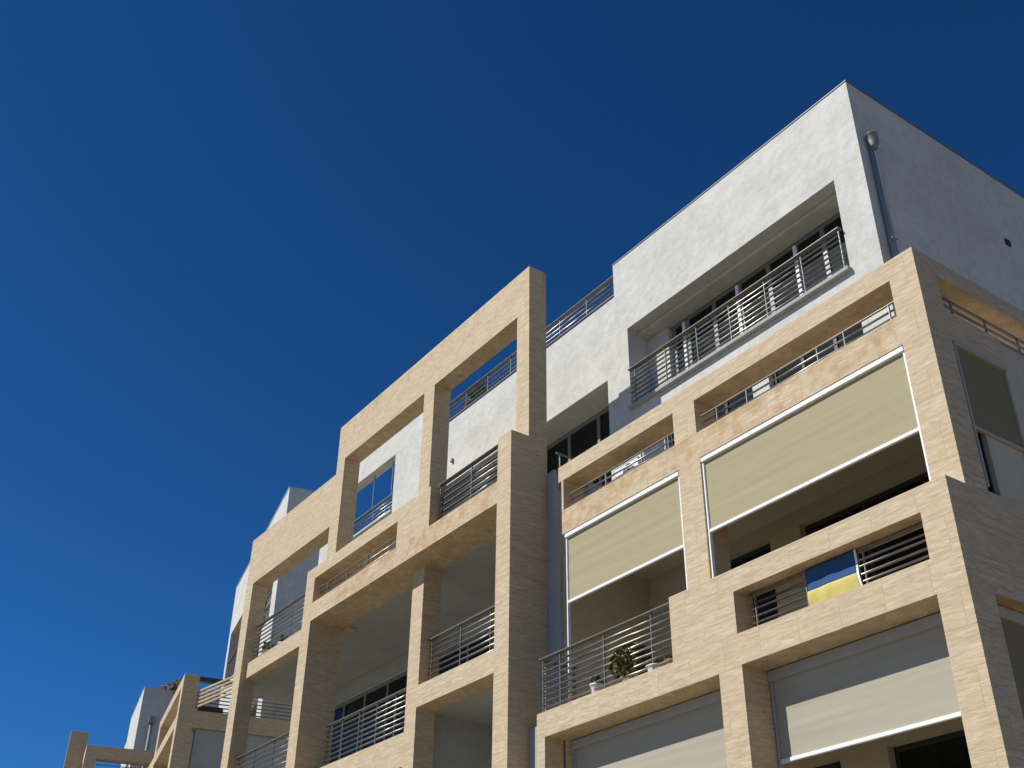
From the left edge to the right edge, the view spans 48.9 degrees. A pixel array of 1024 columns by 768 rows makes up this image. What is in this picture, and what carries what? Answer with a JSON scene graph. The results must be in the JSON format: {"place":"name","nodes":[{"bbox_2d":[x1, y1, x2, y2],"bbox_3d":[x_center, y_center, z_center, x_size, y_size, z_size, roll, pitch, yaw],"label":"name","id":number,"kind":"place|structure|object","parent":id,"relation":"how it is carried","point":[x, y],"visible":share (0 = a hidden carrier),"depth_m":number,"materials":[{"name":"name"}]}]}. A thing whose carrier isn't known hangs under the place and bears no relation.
{"place":"outdoors","nodes":[
{"label":"outdoors","id":0,"kind":"place"},
{"bbox_2d":[63,686,219,767],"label":"apartment building","id":1,"kind":"structure","parent":0,"point":[138,749],"depth_m":56.18,"materials":[{"name":"stone"}]},
{"bbox_2d":[160,677,182,690],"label":"rooftop bush","id":2,"kind":"object","parent":1,"relation":"on","point":[173,685],"visible":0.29,"depth_m":58.05,"materials":[{"name":"green plant"}]},
{"bbox_2d":[148,486,319,767],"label":"apartment building","id":3,"kind":"structure","parent":0,"point":[189,736],"depth_m":33.40,"materials":[{"name":"stone"}]},
{"bbox_2d":[250,703,257,716],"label":"window","id":4,"kind":"structure","parent":3,"relation":"in","point":[253,710],"depth_m":40.06,"materials":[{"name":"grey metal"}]},
{"bbox_2d":[0,0,1023,767],"label":"sky","id":5,"kind":"structure","parent":0,"point":[228,228],"materials":[{"name":"blue"}]},
{"bbox_2d":[529,80,1023,767],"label":"apartment building","id":6,"kind":"structure","parent":0,"point":[819,314],"depth_m":15.46,"materials":[{"name":"stone"}]},
{"bbox_2d":[589,675,603,692],"bbox_3d":[1.227,4.345,16.197,0.220,0.297,0.230,9,-33,-14],"label":"potted plant","id":7,"kind":"object","parent":6,"relation":"on","point":[593,685],"visible":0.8,"depth_m":16.15,"materials":[{"name":"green plant"}]},
{"bbox_2d":[607,641,651,682],"bbox_3d":[1.679,3.945,15.846,0.592,0.608,0.793,21,-37,-29],"label":"potted shrub","id":8,"kind":"object","parent":6,"relation":"on","point":[622,660],"visible":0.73,"depth_m":15.70,"materials":[{"name":"green plant"}]},
{"bbox_2d":[615,456,646,477],"bbox_3d":[1.937,1.455,17.978,0.317,0.370,0.570,21,-37,-29],"label":"air conditioner","id":9,"kind":"object","parent":6,"relation":"on","point":[628,468],"visible":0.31,"depth_m":17.91,"materials":[{"name":"white metal"}]},
{"bbox_2d":[646,658,664,671],"bbox_3d":[1.961,3.851,15.336,0.286,0.230,0.306,21,-37,-29],"label":"potted plant","id":10,"kind":"object","parent":6,"relation":"on","point":[649,666],"visible":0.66,"depth_m":15.26,"materials":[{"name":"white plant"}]},
{"bbox_2d":[664,654,672,664],"bbox_3d":[2.157,3.718,15.090,0.242,0.197,0.242,21,-37,-29],"label":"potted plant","id":11,"kind":"object","parent":6,"relation":"on","point":[668,657],"visible":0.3,"depth_m":15.06,"materials":[{"name":"green plant"}]},
{"bbox_2d":[669,388,753,445],"bbox_3d":[3.609,1.324,19.807,0.080,2.545,2.240,21,-37,-29],"label":"window","id":12,"kind":"structure","parent":6,"relation":"in","point":[750,390],"depth_m":19.93,"materials":[{"name":"black glass"}]},
{"bbox_2d":[730,543,778,625],"bbox_3d":[3.913,3.888,17.663,0.080,2.707,1.064,21,-37,-29],"label":"window","id":13,"kind":"structure","parent":6,"relation":"in","point":[765,549],"depth_m":17.97,"materials":[{"name":"black glass"}]},
{"bbox_2d":[672,212,849,375],"bbox_3d":[4.609,-1.359,20.973,0.080,1.850,4.600,21,-37,-29],"label":"window","id":14,"kind":"structure","parent":6,"relation":"in","point":[835,221],"depth_m":21.05,"materials":[{"name":"black glass"}]},
{"bbox_2d":[773,323,863,385],"bbox_3d":[5.048,0.244,18.064,0.080,2.545,1.990,21,-37,-29],"label":"window","id":15,"kind":"structure","parent":6,"relation":"in","point":[858,326],"depth_m":18.55,"materials":[{"name":"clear glass"}]},
{"bbox_2d":[816,761,840,767],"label":"window","id":16,"kind":"structure","parent":6,"relation":"in","point":[837,764],"depth_m":15.70,"materials":[{"name":"black glass"}]},
{"bbox_2d":[805,549,862,604],"bbox_3d":[3.770,2.342,13.205,0.038,0.591,0.792,21,-37,-29],"label":"flag","id":17,"kind":"object","parent":6,"relation":"hanging from","point":[838,575],"visible":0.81,"depth_m":13.23,"materials":[{"name":"blue fabric"}]},
{"bbox_2d":[805,471,929,583],"bbox_3d":[5.545,2.664,15.688,0.080,2.707,3.344,21,-37,-29],"label":"window","id":18,"kind":"structure","parent":6,"relation":"in","point":[923,478],"depth_m":16.22,"materials":[{"name":"black glass"}]},
{"bbox_2d":[894,730,971,767],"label":"window","id":19,"kind":"structure","parent":6,"relation":"in","point":[950,750],"depth_m":14.47,"materials":[{"name":"black glass"}]},
{"bbox_2d":[977,432,994,493],"bbox_3d":[5.369,0.855,12.991,0.240,0.990,0.080,21,-37,-29],"label":"window","id":20,"kind":"structure","parent":6,"relation":"in","point":[991,489],"depth_m":12.98,"materials":[{"name":"black glass"}]},
{"label":"ground","id":21,"kind":"structure","parent":0,"visible":0},
{"bbox_2d":[220,266,649,767],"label":"apartment building","id":22,"kind":"structure","parent":21,"relation":"on","point":[420,639],"depth_m":23.79,"materials":[{"name":"stone"}]},
{"bbox_2d":[261,641,274,653],"bbox_3d":[-6.242,6.861,28.826,0.352,0.584,0.402,21,-37,-29],"label":"potted plant","id":23,"kind":"object","parent":22,"relation":"on","point":[265,646],"visible":0.34,"depth_m":28.83,"materials":[{"name":"green plant"}]},
{"bbox_2d":[330,628,493,762],"bbox_3d":[-2.348,7.853,25.718,0.080,2.735,8.740,21,-37,-29],"label":"window","id":24,"kind":"structure","parent":22,"relation":"in","point":[399,682],"depth_m":27.09,"materials":[{"name":"black glass"}]},
{"bbox_2d":[463,383,489,407],"bbox_3d":[-0.870,0.774,29.427,0.774,1.837,0.922,21,-37,-29],"label":"terrace shrub","id":25,"kind":"object","parent":22,"relation":"on","point":[473,392],"visible":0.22,"depth_m":29.54,"materials":[{"name":"green plant"}]},
{"bbox_2d":[547,406,611,486],"bbox_3d":[1.492,2.245,24.007,0.080,3.120,3.560,21,-37,-29],"label":"window","id":26,"kind":"structure","parent":22,"relation":"in","point":[596,429],"depth_m":24.63,"materials":[{"name":"black glass"}]}
]}

